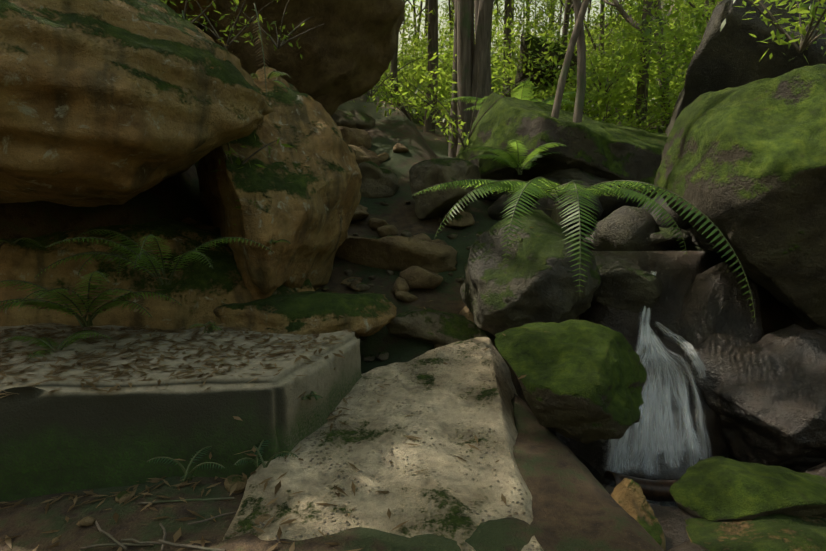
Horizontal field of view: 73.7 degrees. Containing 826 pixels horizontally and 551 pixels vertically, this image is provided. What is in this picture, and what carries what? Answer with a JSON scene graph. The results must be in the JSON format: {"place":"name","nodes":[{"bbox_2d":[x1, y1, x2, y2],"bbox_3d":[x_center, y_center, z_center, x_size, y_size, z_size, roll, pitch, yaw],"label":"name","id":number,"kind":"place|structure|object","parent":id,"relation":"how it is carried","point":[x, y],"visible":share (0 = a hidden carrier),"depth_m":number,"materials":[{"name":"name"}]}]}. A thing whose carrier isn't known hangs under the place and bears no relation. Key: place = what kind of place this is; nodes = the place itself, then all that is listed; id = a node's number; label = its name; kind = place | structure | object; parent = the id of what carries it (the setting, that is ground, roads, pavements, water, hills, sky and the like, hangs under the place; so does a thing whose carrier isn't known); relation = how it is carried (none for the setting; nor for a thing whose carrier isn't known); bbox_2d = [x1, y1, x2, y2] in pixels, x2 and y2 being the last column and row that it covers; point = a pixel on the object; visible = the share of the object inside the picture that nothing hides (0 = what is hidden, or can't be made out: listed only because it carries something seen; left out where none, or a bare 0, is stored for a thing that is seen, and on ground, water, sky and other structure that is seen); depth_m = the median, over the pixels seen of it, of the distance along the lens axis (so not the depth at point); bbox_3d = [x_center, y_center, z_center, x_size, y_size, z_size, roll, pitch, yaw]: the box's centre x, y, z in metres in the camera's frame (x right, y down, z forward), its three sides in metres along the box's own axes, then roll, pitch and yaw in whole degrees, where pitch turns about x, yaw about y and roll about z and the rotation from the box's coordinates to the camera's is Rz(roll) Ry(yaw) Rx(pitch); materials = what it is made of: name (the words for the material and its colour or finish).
{"place":"outdoors","nodes":[
{"label":"outdoors","id":0,"kind":"place"},
{"bbox_2d":[0,0,813,550],"bbox_3d":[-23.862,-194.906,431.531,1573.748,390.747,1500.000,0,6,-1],"label":"ground","id":1,"kind":"structure","parent":0,"point":[576,506],"depth_m":2.69,"materials":[{"name":"brown soil"}]},
{"bbox_2d":[0,0,274,206],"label":"boulder","id":2,"kind":"object","parent":1,"relation":"on","point":[112,102],"visible":0.98,"depth_m":3.06,"materials":[{"name":"stone"}]},
{"bbox_2d":[161,0,232,23],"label":"shrub","id":3,"kind":"object","parent":2,"relation":"attached to","point":[185,14],"visible":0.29,"depth_m":4.86,"materials":[{"name":"green plant"}]},
{"bbox_2d":[188,0,277,48],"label":"shrub","id":4,"kind":"object","parent":2,"relation":"attached to","point":[218,37],"visible":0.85,"depth_m":4.91,"materials":[{"name":"green plant"}]},
{"bbox_2d":[252,3,269,97],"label":"dead frond","id":5,"kind":"object","parent":2,"relation":"attached to","point":[263,56],"visible":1,"depth_m":4.40,"materials":[{"name":"brown"}]},
{"bbox_2d":[0,217,314,330],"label":"cliff rock","id":6,"kind":"object","parent":1,"relation":"on","point":[199,291],"visible":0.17,"depth_m":4.11,"materials":[{"name":"stone"}]},
{"bbox_2d":[52,251,164,274],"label":"fern","id":7,"kind":"object","parent":6,"relation":"attached to","point":[116,254],"visible":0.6,"depth_m":3.80,"materials":[{"name":"green"}]},
{"bbox_2d":[35,229,273,285],"bbox_3d":[-1.699,-0.090,3.362,1.488,0.372,0.814,1,6,11],"label":"fern","id":8,"kind":"object","parent":6,"relation":"attached to","point":[153,262],"visible":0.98,"depth_m":3.51,"materials":[{"name":"green plant"}]},
{"bbox_2d":[52,475,270,542],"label":"ground stones","id":9,"kind":"object","parent":1,"relation":"on","point":[232,480],"visible":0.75,"depth_m":2.56,"materials":[{"name":"brown stone"}]},
{"bbox_2d":[0,323,361,501],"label":"stone slab","id":10,"kind":"structure","parent":1,"relation":"on","point":[73,434],"depth_m":2.69,"materials":[{"name":"grey stone"}]},
{"bbox_2d":[3,330,111,359],"bbox_3d":[-2.096,0.411,3.272,0.482,0.163,0.507,6,8,44],"label":"fern","id":11,"kind":"object","parent":10,"relation":"on","point":[46,343],"visible":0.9,"depth_m":3.24,"materials":[{"name":"green plant"}]},
{"bbox_2d":[0,271,181,327],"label":"fern","id":12,"kind":"object","parent":10,"relation":"on","point":[51,304],"visible":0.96,"depth_m":3.31,"materials":[{"name":"green plant"}]},
{"bbox_2d":[0,276,355,513],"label":"dead leaves","id":13,"kind":"object","parent":10,"relation":"on","point":[118,373],"visible":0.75,"depth_m":3.11,"materials":[{"name":"brown plant"}]},
{"bbox_2d":[0,450,362,550],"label":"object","id":14,"kind":"object","parent":1,"relation":"on","point":[176,536],"visible":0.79,"depth_m":2.37,"materials":[{"name":"brown plant"}]},
{"bbox_2d":[147,446,224,481],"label":"fern","id":15,"kind":"object","parent":1,"relation":"on","point":[185,471],"visible":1,"depth_m":2.54,"materials":[{"name":"green"}]},
{"bbox_2d":[160,0,216,25],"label":"cliff rock top","id":16,"kind":"object","parent":1,"relation":"on","point":[178,7],"depth_m":5.98,"materials":[{"name":"plant"}]},
{"bbox_2d":[194,66,361,300],"bbox_3d":[-1.285,-0.678,5.021,1.476,2.415,1.936,3,7,27],"label":"boulder","id":17,"kind":"object","parent":1,"relation":"on","point":[307,211],"visible":0.73,"depth_m":4.54,"materials":[{"name":"stone"}]},
{"bbox_2d":[196,134,296,178],"bbox_3d":[-1.262,-0.900,4.094,0.787,0.540,0.517,-1,6,-10],"label":"fern","id":18,"kind":"object","parent":17,"relation":"attached to","point":[237,161],"visible":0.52,"depth_m":4.16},
{"bbox_2d":[49,27,545,550],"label":"dead leaves","id":19,"kind":"object","parent":1,"relation":"on","point":[115,515],"visible":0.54,"depth_m":2.64,"materials":[{"name":"brown plant"}]},
{"bbox_2d":[231,0,322,58],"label":"shrub","id":20,"kind":"object","parent":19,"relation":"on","point":[279,44],"visible":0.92,"depth_m":5.56,"materials":[{"name":"green plant"}]},
{"bbox_2d":[197,0,405,115],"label":"boulder","id":21,"kind":"object","parent":1,"relation":"on","point":[346,50],"visible":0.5,"depth_m":6.72,"materials":[{"name":"brown stone"}]},
{"bbox_2d":[213,291,396,337],"bbox_3d":[-0.943,0.353,4.621,1.612,0.491,1.217,0,6,-1],"label":"cliff rock","id":22,"kind":"object","parent":1,"relation":"on","point":[313,312],"visible":0.79,"depth_m":4.14,"materials":[{"name":"stone"}]},
{"bbox_2d":[331,109,374,128],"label":"rock","id":23,"kind":"object","parent":1,"relation":"on","point":[357,119],"visible":0.58,"depth_m":9.88,"materials":[{"name":"stone"}]},
{"bbox_2d":[338,126,371,148],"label":"rock","id":24,"kind":"object","parent":1,"relation":"on","point":[356,137],"visible":0.35,"depth_m":9.01,"materials":[{"name":"brown stone"}]},
{"bbox_2d":[351,204,368,220],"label":"rock","id":25,"kind":"object","parent":1,"relation":"on","point":[361,213],"visible":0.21,"depth_m":6.66,"materials":[{"name":"brown stone"}]},
{"bbox_2d":[348,145,381,165],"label":"rock","id":26,"kind":"object","parent":1,"relation":"on","point":[362,155],"visible":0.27,"depth_m":8.21,"materials":[{"name":"brown stone"}]},
{"bbox_2d":[358,161,398,197],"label":"rock","id":27,"kind":"object","parent":1,"relation":"on","point":[377,181],"visible":0.54,"depth_m":7.37,"materials":[{"name":"grey stone"}]},
{"bbox_2d":[222,337,542,550],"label":"rock","id":28,"kind":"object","parent":1,"relation":"on","point":[467,392],"depth_m":2.72,"materials":[{"name":"stone"}]},
{"bbox_2d":[234,439,297,467],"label":"fern","id":29,"kind":"object","parent":28,"relation":"on","point":[255,461],"visible":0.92,"depth_m":2.61,"materials":[{"name":"green"}]},
{"bbox_2d":[353,72,415,121],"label":"shrub","id":30,"kind":"object","parent":1,"relation":"on","point":[393,99],"visible":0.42,"depth_m":10.35,"materials":[{"name":"green plant"}]},
{"bbox_2d":[389,34,398,92],"bbox_3d":[0.224,-15.989,12.434,11.440,22.398,11.983,-2,6,-17],"label":"tree","id":31,"kind":"object","parent":1,"relation":"on","point":[394,63],"visible":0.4,"depth_m":14.89,"materials":[{"name":"brown plant"}]},
{"bbox_2d":[335,235,456,272],"bbox_3d":[-0.232,-0.215,5.940,1.430,0.407,0.693,9,-2,2],"label":"rock","id":32,"kind":"object","parent":1,"relation":"on","point":[401,253],"visible":0.88,"depth_m":5.76,"materials":[{"name":"brown stone"}]},
{"bbox_2d":[321,195,482,360],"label":"stones","id":33,"kind":"object","parent":1,"relation":"on","point":[380,356],"visible":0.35,"depth_m":5.69,"materials":[{"name":"stone"}]},
{"bbox_2d":[381,32,427,80],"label":"understorey","id":34,"kind":"object","parent":1,"relation":"on","point":[401,61],"visible":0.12,"depth_m":16.92,"materials":[{"name":"green plant"}]},
{"bbox_2d":[383,24,449,99],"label":"understorey","id":35,"kind":"object","parent":1,"relation":"on","point":[418,55],"visible":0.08,"depth_m":20.12,"materials":[{"name":"green plant"}]},
{"bbox_2d":[340,143,494,347],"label":"rocks","id":36,"kind":"object","parent":1,"relation":"on","point":[415,277],"visible":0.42,"depth_m":5.51,"materials":[{"name":"brown stone"}]},
{"bbox_2d":[396,39,452,122],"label":"understorey","id":37,"kind":"object","parent":1,"relation":"on","point":[421,90],"visible":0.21,"depth_m":15.66,"materials":[{"name":"green plant"}]},
{"bbox_2d":[423,0,437,133],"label":"forest tree","id":38,"kind":"object","parent":1,"relation":"on","point":[433,35],"visible":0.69,"depth_m":12.95,"materials":[{"name":"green plant"}]},
{"bbox_2d":[386,308,495,345],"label":"rock","id":39,"kind":"object","parent":1,"relation":"on","point":[432,326],"visible":0.75,"depth_m":4.79,"materials":[{"name":"grey stone"}]},
{"bbox_2d":[381,15,502,106],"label":"understorey","id":40,"kind":"object","parent":1,"relation":"on","point":[443,40],"visible":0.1,"depth_m":16.39,"materials":[{"name":"green plant"}]},
{"bbox_2d":[409,158,479,219],"bbox_3d":[0.443,-1.075,6.856,0.839,0.753,0.921,-5,8,-39],"label":"boulder","id":41,"kind":"object","parent":1,"relation":"on","point":[424,174],"visible":0.77,"depth_m":6.56,"materials":[{"name":"grey stone"}]},
{"bbox_2d":[387,0,502,99],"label":"understorey","id":42,"kind":"object","parent":1,"relation":"on","point":[408,17],"visible":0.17,"depth_m":17.82,"materials":[{"name":"green plant"}]},
{"bbox_2d":[448,0,457,157],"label":"forest tree","id":43,"kind":"object","parent":1,"relation":"on","point":[452,152],"visible":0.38,"depth_m":10.81,"materials":[{"name":"brown plant"}]},
{"bbox_2d":[383,15,543,109],"bbox_3d":[0.227,-6.575,17.828,8.876,2.579,6.933,4,7,35],"label":"understorey","id":44,"kind":"object","parent":1,"relation":"on","point":[444,55],"visible":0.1,"depth_m":16.35,"materials":[{"name":"green plant"}]},
{"bbox_2d":[374,0,553,122],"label":"understorey","id":45,"kind":"object","parent":1,"relation":"on","point":[423,41],"visible":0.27,"depth_m":14.27,"materials":[{"name":"green plant"}]},
{"bbox_2d":[396,47,540,148],"bbox_3d":[0.791,-2.426,8.000,2.117,1.214,1.869,0,6,-1],"label":"shrub","id":46,"kind":"object","parent":1,"relation":"on","point":[448,119],"visible":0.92,"depth_m":7.88,"materials":[{"name":"green plant"}]},
{"bbox_2d":[456,0,492,155],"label":"tree trunk","id":47,"kind":"object","parent":1,"relation":"on","point":[471,42],"visible":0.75,"depth_m":10.15,"materials":[{"name":"brown plant"}]},
{"bbox_2d":[384,47,614,133],"bbox_3d":[1.838,-3.560,11.402,4.415,2.099,3.247,2,6,21],"label":"understorey","id":48,"kind":"object","parent":1,"relation":"on","point":[427,78],"visible":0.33,"depth_m":11.28,"materials":[{"name":"green plant"}]},
{"bbox_2d":[502,0,511,96],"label":"tree","id":49,"kind":"object","parent":1,"relation":"on","point":[507,8],"visible":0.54,"depth_m":14.92,"materials":[{"name":"brown plant"}]},
{"bbox_2d":[443,79,597,110],"bbox_3d":[1.773,-2.901,9.486,2.123,0.507,2.019,-6,8,-44],"label":"tree fern","id":50,"kind":"object","parent":1,"relation":"on","point":[524,92],"visible":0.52,"depth_m":9.10,"materials":[{"name":"green plant"}]},
{"bbox_2d":[460,209,600,336],"bbox_3d":[1.026,0.007,4.890,1.224,1.177,1.696,16,6,-19],"label":"boulder","id":51,"kind":"object","parent":1,"relation":"on","point":[531,279],"visible":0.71,"depth_m":4.25,"materials":[{"name":"stone"}]},
{"bbox_2d":[445,14,615,98],"bbox_3d":[4.160,-7.565,19.936,5.753,3.048,6.134,-4,7,-35],"label":"understorey","id":52,"kind":"object","parent":1,"relation":"on","point":[543,37],"visible":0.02,"depth_m":18.16,"materials":[{"name":"green plant"}]},
{"bbox_2d":[504,0,565,42],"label":"forest tree","id":53,"kind":"object","parent":1,"relation":"on","point":[536,17],"visible":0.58,"depth_m":23.57,"materials":[{"name":"green plant"}]},
{"bbox_2d":[438,9,639,109],"bbox_3d":[3.354,-4.892,13.393,5.179,2.410,3.813,-1,6,-11],"label":"understorey","id":54,"kind":"object","parent":1,"relation":"on","point":[519,42],"visible":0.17,"depth_m":12.68,"materials":[{"name":"green plant"}]},
{"bbox_2d":[515,32,576,87],"bbox_3d":[3.189,-5.065,13.065,1.511,1.129,1.483,0,6,-1],"label":"shrub","id":55,"kind":"object","parent":1,"relation":"on","point":[521,75],"visible":0.44,"depth_m":12.43,"materials":[{"name":"green plant"}]},
{"bbox_2d":[456,93,667,203],"bbox_3d":[2.275,-1.697,8.476,3.098,2.558,3.461,25,-26,-14],"label":"boulder","id":56,"kind":"object","parent":1,"relation":"on","point":[610,151],"visible":0.4,"depth_m":6.85,"materials":[{"name":"green stone"}]},
{"bbox_2d":[459,139,565,174],"bbox_3d":[1.250,-1.399,6.666,1.159,0.367,1.248,-3,7,-25],"label":"fern","id":57,"kind":"object","parent":56,"relation":"on","point":[511,159],"visible":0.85,"depth_m":6.51,"materials":[{"name":"green plant"}]},
{"bbox_2d":[551,0,589,118],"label":"thin tree","id":58,"kind":"object","parent":56,"relation":"on","point":[566,64],"visible":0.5,"depth_m":7.12,"materials":[{"name":"brown plant"}]},
{"bbox_2d":[572,0,585,122],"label":"thin tree","id":59,"kind":"object","parent":56,"relation":"on","point":[581,81],"visible":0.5,"depth_m":7.21,"materials":[{"name":"brown plant"}]},
{"bbox_2d":[561,0,573,108],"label":"forest tree","id":60,"kind":"object","parent":1,"relation":"on","point":[567,16],"visible":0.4,"depth_m":15.12,"materials":[{"name":"brown plant"}]},
{"bbox_2d":[494,319,646,443],"bbox_3d":[0.941,0.668,3.486,0.918,0.682,0.904,4,7,31],"label":"boulder","id":61,"kind":"object","parent":1,"relation":"on","point":[583,381],"visible":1,"depth_m":3.26,"materials":[{"name":"green plant"}]},
{"bbox_2d":[491,34,701,108],"bbox_3d":[4.593,-5.322,14.017,6.831,2.589,4.300,-6,8,-44],"label":"understorey","id":62,"kind":"object","parent":1,"relation":"on","point":[545,52],"visible":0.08,"depth_m":13.37,"materials":[{"name":"green plant"}]},
{"bbox_2d":[491,0,703,98],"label":"shrub","id":63,"kind":"object","parent":1,"relation":"on","point":[592,53],"visible":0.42,"depth_m":11.67,"materials":[{"name":"green plant"}]},
{"bbox_2d":[490,6,709,114],"bbox_3d":[4.859,-4.939,13.522,6.042,2.707,6.337,2,6,17],"label":"understorey","id":64,"kind":"object","parent":1,"relation":"on","point":[630,86],"visible":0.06,"depth_m":12.35,"materials":[{"name":"green plant"}]},
{"bbox_2d":[550,0,652,107],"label":"forest tree","id":65,"kind":"object","parent":1,"relation":"on","point":[602,7],"visible":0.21,"depth_m":20.02,"materials":[{"name":"green plant"}]},
{"bbox_2d":[526,54,682,132],"bbox_3d":[3.993,-3.347,11.241,3.756,1.680,3.488,3,7,29],"label":"understorey","id":66,"kind":"object","parent":1,"relation":"on","point":[654,110],"visible":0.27,"depth_m":10.62,"materials":[{"name":"green plant"}]},
{"bbox_2d":[526,6,684,129],"bbox_3d":[4.198,-3.950,12.432,5.570,2.534,4.420,-2,6,-19],"label":"understorey","id":67,"kind":"object","parent":1,"relation":"on","point":[574,78],"visible":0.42,"depth_m":11.46,"materials":[{"name":"green plant"}]},
{"bbox_2d":[567,0,653,128],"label":"forest tree","id":68,"kind":"object","parent":1,"relation":"on","point":[642,89],"visible":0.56,"depth_m":12.26,"materials":[{"name":"brown plant"}]},
{"bbox_2d":[592,254,662,312],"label":"boulder","id":69,"kind":"object","parent":1,"relation":"on","point":[625,284],"visible":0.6,"depth_m":4.66,"materials":[{"name":"grey stone"}]},
{"bbox_2d":[485,168,772,334],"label":"creek rocks","id":70,"kind":"object","parent":1,"relation":"on","point":[624,225],"visible":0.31,"depth_m":5.78,"materials":[{"name":"grey stone"}]},
{"bbox_2d":[411,177,755,321],"bbox_3d":[1.364,-0.290,4.465,2.495,1.048,1.533,5,8,42],"label":"fern","id":71,"kind":"object","parent":70,"relation":"attached to","point":[529,188],"depth_m":4.41,"materials":[{"name":"green plant"}]},
{"bbox_2d":[570,0,694,75],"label":"understorey","id":72,"kind":"object","parent":1,"relation":"on","point":[614,25],"visible":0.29,"depth_m":18.73,"materials":[{"name":"green plant"}]},
{"bbox_2d":[587,49,681,127],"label":"understorey","id":73,"kind":"object","parent":1,"relation":"on","point":[640,76],"visible":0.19,"depth_m":12.33,"materials":[{"name":"green plant"}]},
{"bbox_2d":[581,227,691,250],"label":"boulder","id":74,"kind":"object","parent":1,"relation":"on","point":[663,236],"visible":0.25,"depth_m":5.36,"materials":[{"name":"grey stone"}]},
{"bbox_2d":[549,251,728,479],"bbox_3d":[2.294,0.935,4.962,2.309,2.305,2.081,0,6,-1],"label":"rock face","id":75,"kind":"object","parent":1,"relation":"on","point":[677,272],"visible":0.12,"depth_m":4.47},
{"bbox_2d":[594,39,685,122],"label":"understorey","id":76,"kind":"object","parent":1,"relation":"on","point":[650,88],"visible":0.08,"depth_m":12.89,"materials":[{"name":"green plant"}]},
{"bbox_2d":[586,0,714,93],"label":"understorey","id":77,"kind":"object","parent":1,"relation":"on","point":[697,16],"visible":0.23,"depth_m":10.13,"materials":[{"name":"green plant"}]},
{"bbox_2d":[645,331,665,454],"bbox_3d":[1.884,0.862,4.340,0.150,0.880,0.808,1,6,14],"label":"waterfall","id":78,"kind":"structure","parent":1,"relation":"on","point":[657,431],"depth_m":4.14,"materials":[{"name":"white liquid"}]},
{"bbox_2d":[592,0,721,59],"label":"forest tree","id":79,"kind":"object","parent":1,"relation":"on","point":[707,2],"visible":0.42,"depth_m":16.77,"materials":[{"name":"green plant"}]},
{"bbox_2d":[646,331,670,454],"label":"waterfall","id":80,"kind":"structure","parent":1,"relation":"on","point":[666,412],"depth_m":4.19,"materials":[{"name":"white liquid"}]},
{"bbox_2d":[620,0,697,123],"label":"understorey","id":81,"kind":"object","parent":1,"relation":"on","point":[672,36],"visible":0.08,"depth_m":10.89,"materials":[{"name":"green plant"}]},
{"bbox_2d":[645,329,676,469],"bbox_3d":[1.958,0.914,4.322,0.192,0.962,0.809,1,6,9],"label":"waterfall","id":82,"kind":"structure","parent":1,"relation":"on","point":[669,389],"depth_m":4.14,"materials":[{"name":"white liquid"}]},
{"bbox_2d":[653,0,670,126],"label":"pale tree","id":83,"kind":"object","parent":1,"relation":"on","point":[656,34],"visible":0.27,"depth_m":12.76,"materials":[{"name":"brown plant"}]},
{"bbox_2d":[679,261,763,345],"bbox_3d":[2.644,0.762,4.792,0.828,1.766,0.819,0,6,-1],"label":"boulder","id":84,"kind":"object","parent":1,"relation":"on","point":[715,300],"visible":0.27,"depth_m":4.60,"materials":[{"name":"grey stone"}]},
{"bbox_2d":[649,462,825,550],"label":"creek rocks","id":85,"kind":"object","parent":1,"relation":"on","point":[671,520],"visible":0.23,"depth_m":2.81,"materials":[{"name":"grey stone"}]},
{"bbox_2d":[611,478,665,549],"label":"boulder","id":86,"kind":"object","parent":85,"relation":"on","point":[628,496],"visible":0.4,"depth_m":2.68,"materials":[{"name":"stone"}]},
{"bbox_2d":[603,470,678,501],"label":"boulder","id":87,"kind":"object","parent":85,"relation":"on","point":[655,490],"visible":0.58,"depth_m":3.58,"materials":[{"name":"brown stone"}]},
{"bbox_2d":[669,456,825,521],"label":"boulder","id":88,"kind":"object","parent":85,"relation":"on","point":[716,488],"visible":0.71,"depth_m":2.81,"materials":[{"name":"green plant"}]},
{"bbox_2d":[685,514,825,550],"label":"boulder","id":89,"kind":"object","parent":85,"relation":"on","point":[777,532],"visible":0.71,"depth_m":2.58,"materials":[{"name":"stone"}]},
{"bbox_2d":[654,64,825,328],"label":"boulder","id":90,"kind":"object","parent":1,"relation":"on","point":[742,168],"visible":0.94,"depth_m":4.18,"materials":[{"name":"green stone"}]},
{"bbox_2d":[720,0,825,63],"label":"shrub","id":91,"kind":"object","parent":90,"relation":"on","point":[806,40],"visible":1,"depth_m":4.76,"materials":[{"name":"green plant"}]},
{"bbox_2d":[665,0,825,136],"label":"boulder","id":92,"kind":"object","parent":1,"relation":"on","point":[731,53],"visible":0.42,"depth_m":6.75,"materials":[{"name":"grey stone"}]},
{"bbox_2d":[688,324,825,469],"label":"boulder","id":93,"kind":"object","parent":1,"relation":"on","point":[765,398],"visible":0.67,"depth_m":4.05,"materials":[{"name":"grey stone"}]},
{"bbox_2d":[398,0,635,56],"label":"sky","id":94,"kind":"structure","parent":0,"point":[439,1],"materials":[{"name":"white"}]},
{"bbox_2d":[555,434,742,506],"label":"pool water","id":95,"kind":"structure","parent":0,"point":[608,485],"depth_m":4.00,"materials":[{"name":"black liquid"}]},
{"bbox_2d":[630,328,648,470],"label":"waterfall","id":96,"kind":"structure","parent":95,"relation":"on","point":[642,425],"depth_m":4.04,"materials":[{"name":"white liquid"}]},
{"bbox_2d":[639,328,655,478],"bbox_3d":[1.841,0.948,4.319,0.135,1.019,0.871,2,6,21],"label":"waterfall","id":97,"kind":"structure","parent":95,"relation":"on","point":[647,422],"depth_m":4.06,"materials":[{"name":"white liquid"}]},
{"bbox_2d":[604,351,701,479],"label":"waterfall","id":98,"kind":"structure","parent":95,"relation":"on","point":[655,425],"depth_m":4.10,"materials":[{"name":"white liquid"}]},
{"bbox_2d":[644,323,661,460],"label":"waterfall","id":99,"kind":"structure","parent":95,"relation":"on","point":[652,446],"depth_m":4.08,"materials":[{"name":"white liquid"}]},
{"bbox_2d":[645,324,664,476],"bbox_3d":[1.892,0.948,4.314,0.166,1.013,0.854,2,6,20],"label":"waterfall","id":100,"kind":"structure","parent":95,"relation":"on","point":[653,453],"depth_m":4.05,"materials":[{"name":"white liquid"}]},
{"bbox_2d":[643,323,684,456],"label":"waterfall","id":101,"kind":"structure","parent":95,"relation":"on","point":[679,436],"depth_m":4.08,"materials":[{"name":"white liquid"}]},
{"bbox_2d":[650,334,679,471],"bbox_3d":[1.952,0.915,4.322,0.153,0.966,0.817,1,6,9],"label":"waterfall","id":102,"kind":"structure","parent":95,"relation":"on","point":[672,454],"depth_m":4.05,"materials":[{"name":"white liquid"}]},
{"bbox_2d":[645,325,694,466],"bbox_3d":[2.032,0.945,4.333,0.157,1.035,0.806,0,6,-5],"label":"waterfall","id":103,"kind":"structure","parent":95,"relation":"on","point":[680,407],"depth_m":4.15,"materials":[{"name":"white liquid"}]},
{"bbox_2d":[642,325,705,465],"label":"waterfall","id":104,"kind":"structure","parent":95,"relation":"on","point":[694,434],"depth_m":4.12,"materials":[{"name":"white liquid"}]},
{"bbox_2d":[650,330,710,458],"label":"waterfall","id":105,"kind":"structure","parent":95,"relation":"on","point":[696,395],"depth_m":4.21,"materials":[{"name":"white liquid"}]},
{"bbox_2d":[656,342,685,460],"bbox_3d":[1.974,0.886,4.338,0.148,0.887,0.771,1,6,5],"label":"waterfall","id":106,"kind":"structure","parent":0,"point":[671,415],"depth_m":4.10,"materials":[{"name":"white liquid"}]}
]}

